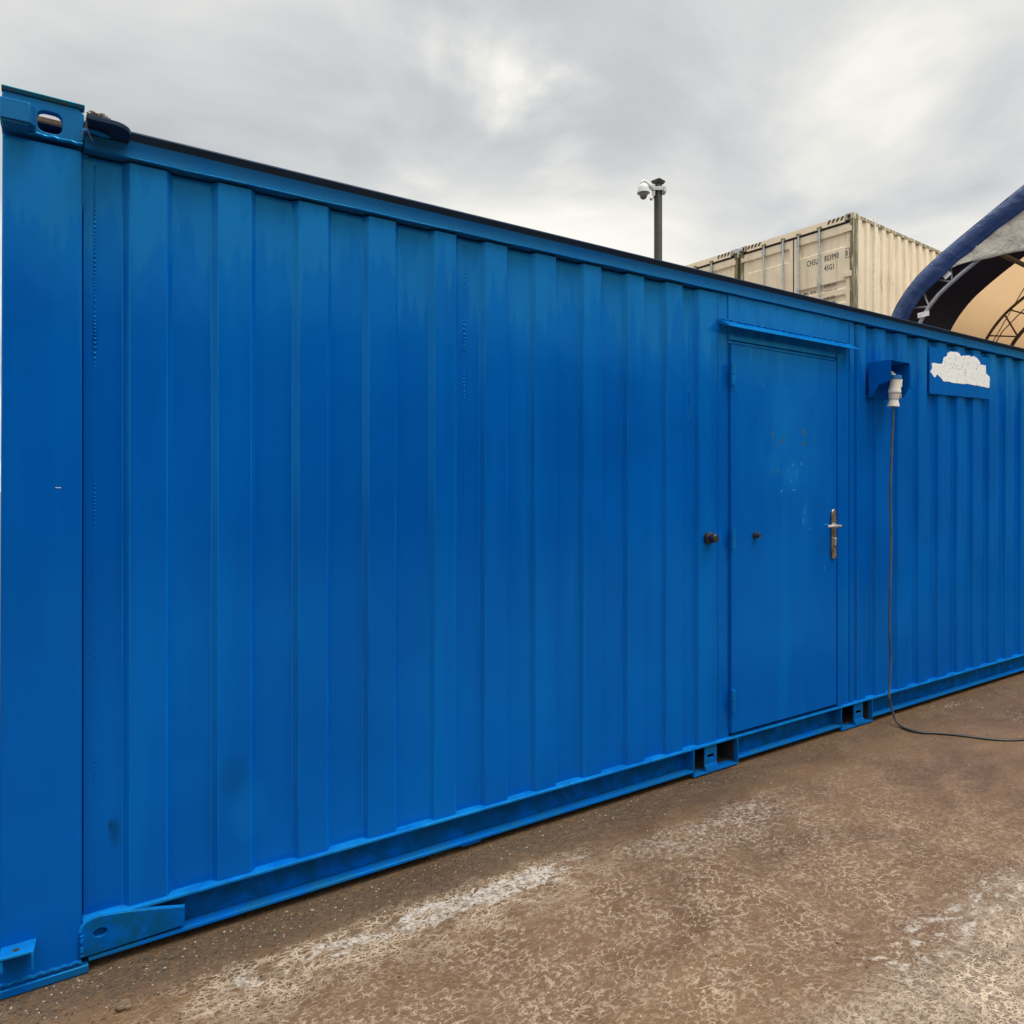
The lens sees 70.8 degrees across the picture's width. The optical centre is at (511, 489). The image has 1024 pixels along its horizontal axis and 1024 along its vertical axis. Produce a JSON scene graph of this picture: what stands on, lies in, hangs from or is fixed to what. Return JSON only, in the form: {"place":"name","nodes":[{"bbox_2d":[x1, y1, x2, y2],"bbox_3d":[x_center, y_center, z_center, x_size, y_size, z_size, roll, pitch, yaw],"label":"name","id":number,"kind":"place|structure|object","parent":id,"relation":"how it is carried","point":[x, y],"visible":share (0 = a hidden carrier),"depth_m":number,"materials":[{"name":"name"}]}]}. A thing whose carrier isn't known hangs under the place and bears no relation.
{"place":"outdoors","nodes":[
{"label":"outdoors","id":0,"kind":"place"},
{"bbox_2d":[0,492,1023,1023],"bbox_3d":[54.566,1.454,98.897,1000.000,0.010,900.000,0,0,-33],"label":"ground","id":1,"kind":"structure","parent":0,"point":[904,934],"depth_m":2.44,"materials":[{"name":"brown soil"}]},
{"bbox_2d":[115,998,131,1010],"bbox_3d":[-1.091,1.444,2.019,0.040,0.024,0.043,0,0,-33],"label":"stone","id":2,"kind":"object","parent":1,"relation":"on","point":[123,1005],"visible":1,"depth_m":2.01,"materials":[{"name":"beige stone"}]},
{"bbox_2d":[0,84,1023,999],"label":"blue container","id":3,"kind":"object","parent":1,"relation":"on","point":[346,528],"visible":0.96,"depth_m":2.74,"materials":[{"name":"metal"}]},
{"bbox_2d":[82,111,110,140],"bbox_3d":[-1.226,-1.065,2.134,0.088,0.094,0.084,0,0,-33],"label":"dead leaf clump","id":4,"kind":"object","parent":3,"relation":"on","point":[102,115],"visible":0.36,"depth_m":2.10,"materials":[{"name":"plant"}]},
{"bbox_2d":[729,344,841,733],"bbox_3d":[1.545,0.258,4.024,0.956,2.047,0.115,0,0,-33],"label":"door","id":5,"kind":"structure","parent":3,"relation":"in","point":[783,540],"depth_m":4.00,"materials":[{"name":"blue paint"}]},
{"bbox_2d":[887,375,1023,740],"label":"power cable","id":6,"kind":"object","parent":3,"relation":"hanging from","point":[894,389],"visible":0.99,"depth_m":4.47,"materials":[{"name":"black plastic"}]},
{"bbox_2d":[929,346,989,398],"bbox_3d":[3.205,-0.816,5.138,0.881,0.325,0.010,0,0,-33],"label":"sign board","id":7,"kind":"object","parent":3,"relation":"attached to","point":[954,373],"visible":1,"depth_m":5.11,"materials":[{"name":"blue paint"}]},
{"bbox_2d":[651,178,664,259],"bbox_3d":[2.232,-1.655,11.000,0.164,6.215,0.164,0,0,45],"label":"camera pole","id":8,"kind":"object","parent":1,"relation":"on","point":[658,222],"visible":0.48,"depth_m":10.96,"materials":[{"name":"grey metal"}]},
{"bbox_2d":[637,180,665,200],"bbox_3d":[2.126,-4.556,10.961,0.454,0.315,0.194,0,0,-9],"label":"dome camera","id":9,"kind":"object","parent":8,"relation":"attached to","point":[643,190],"visible":1,"depth_m":10.92,"materials":[{"name":"white plastic"}]},
{"bbox_2d":[891,185,1023,347],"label":"fabric shelter","id":10,"kind":"object","parent":1,"relation":"on","point":[970,281],"visible":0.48,"depth_m":10.45,"materials":[{"name":"fabric"}]},
{"bbox_2d":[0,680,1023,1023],"bbox_3d":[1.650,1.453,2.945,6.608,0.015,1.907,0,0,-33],"label":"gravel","id":11,"kind":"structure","parent":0,"point":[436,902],"depth_m":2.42,"materials":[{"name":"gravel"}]},
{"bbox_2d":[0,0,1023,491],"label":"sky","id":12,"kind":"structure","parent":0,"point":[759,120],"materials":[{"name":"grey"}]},
{"bbox_3d":[10.410,-0.746,17.786,12.228,2.896,2.446,0,0,-37],"label":"beige container","id":13,"kind":"object","parent":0,"visible":0},
{"bbox_2d":[740,212,941,315],"bbox_3d":[10.410,-3.642,17.786,12.228,2.896,2.446,0,0,-37],"label":"beige container","id":14,"kind":"object","parent":13,"relation":"on","point":[831,260],"visible":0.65,"depth_m":13.88,"materials":[{"name":"metal"}]},
{"bbox_2d":[741,240,792,291],"bbox_3d":[5.187,-3.631,14.663,0.091,2.574,1.176,0,0,-37],"label":"door","id":15,"kind":"structure","parent":14,"relation":"in","point":[753,262],"depth_m":14.57,"materials":[{"name":"beige paint"}]},
{"bbox_2d":[794,223,851,305],"bbox_3d":[5.902,-3.631,13.700,0.092,2.574,1.176,0,0,-37],"label":"door","id":16,"kind":"structure","parent":14,"relation":"in","point":[834,240],"depth_m":13.63,"materials":[{"name":"beige paint"}]},
{"bbox_3d":[8.913,-0.746,19.806,12.228,2.896,2.446,0,0,-37],"label":"beige container","id":17,"kind":"object","parent":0,"visible":0},
{"bbox_2d":[686,249,739,278],"bbox_3d":[8.913,-3.642,19.806,12.228,2.896,2.446,0,0,-37],"label":"beige container","id":18,"kind":"object","parent":17,"relation":"on","point":[727,264],"visible":0.07,"depth_m":15.53,"materials":[{"name":"metal"}]},
{"bbox_2d":[699,258,735,277],"bbox_3d":[4.405,-3.631,15.718,0.092,2.574,1.176,0,0,-37],"label":"door","id":19,"kind":"structure","parent":18,"relation":"in","point":[726,268],"depth_m":15.51,"materials":[{"name":"beige paint"}]},
{"bbox_2d":[733,248,742,257],"bbox_3d":[4.743,-4.973,15.152,0.063,0.200,0.240,0,0,-37],"label":"bridge clamp","id":20,"kind":"object","parent":18,"relation":"attached to","point":[737,250],"visible":1,"depth_m":15.11,"materials":[{"name":"metal"}]}
]}

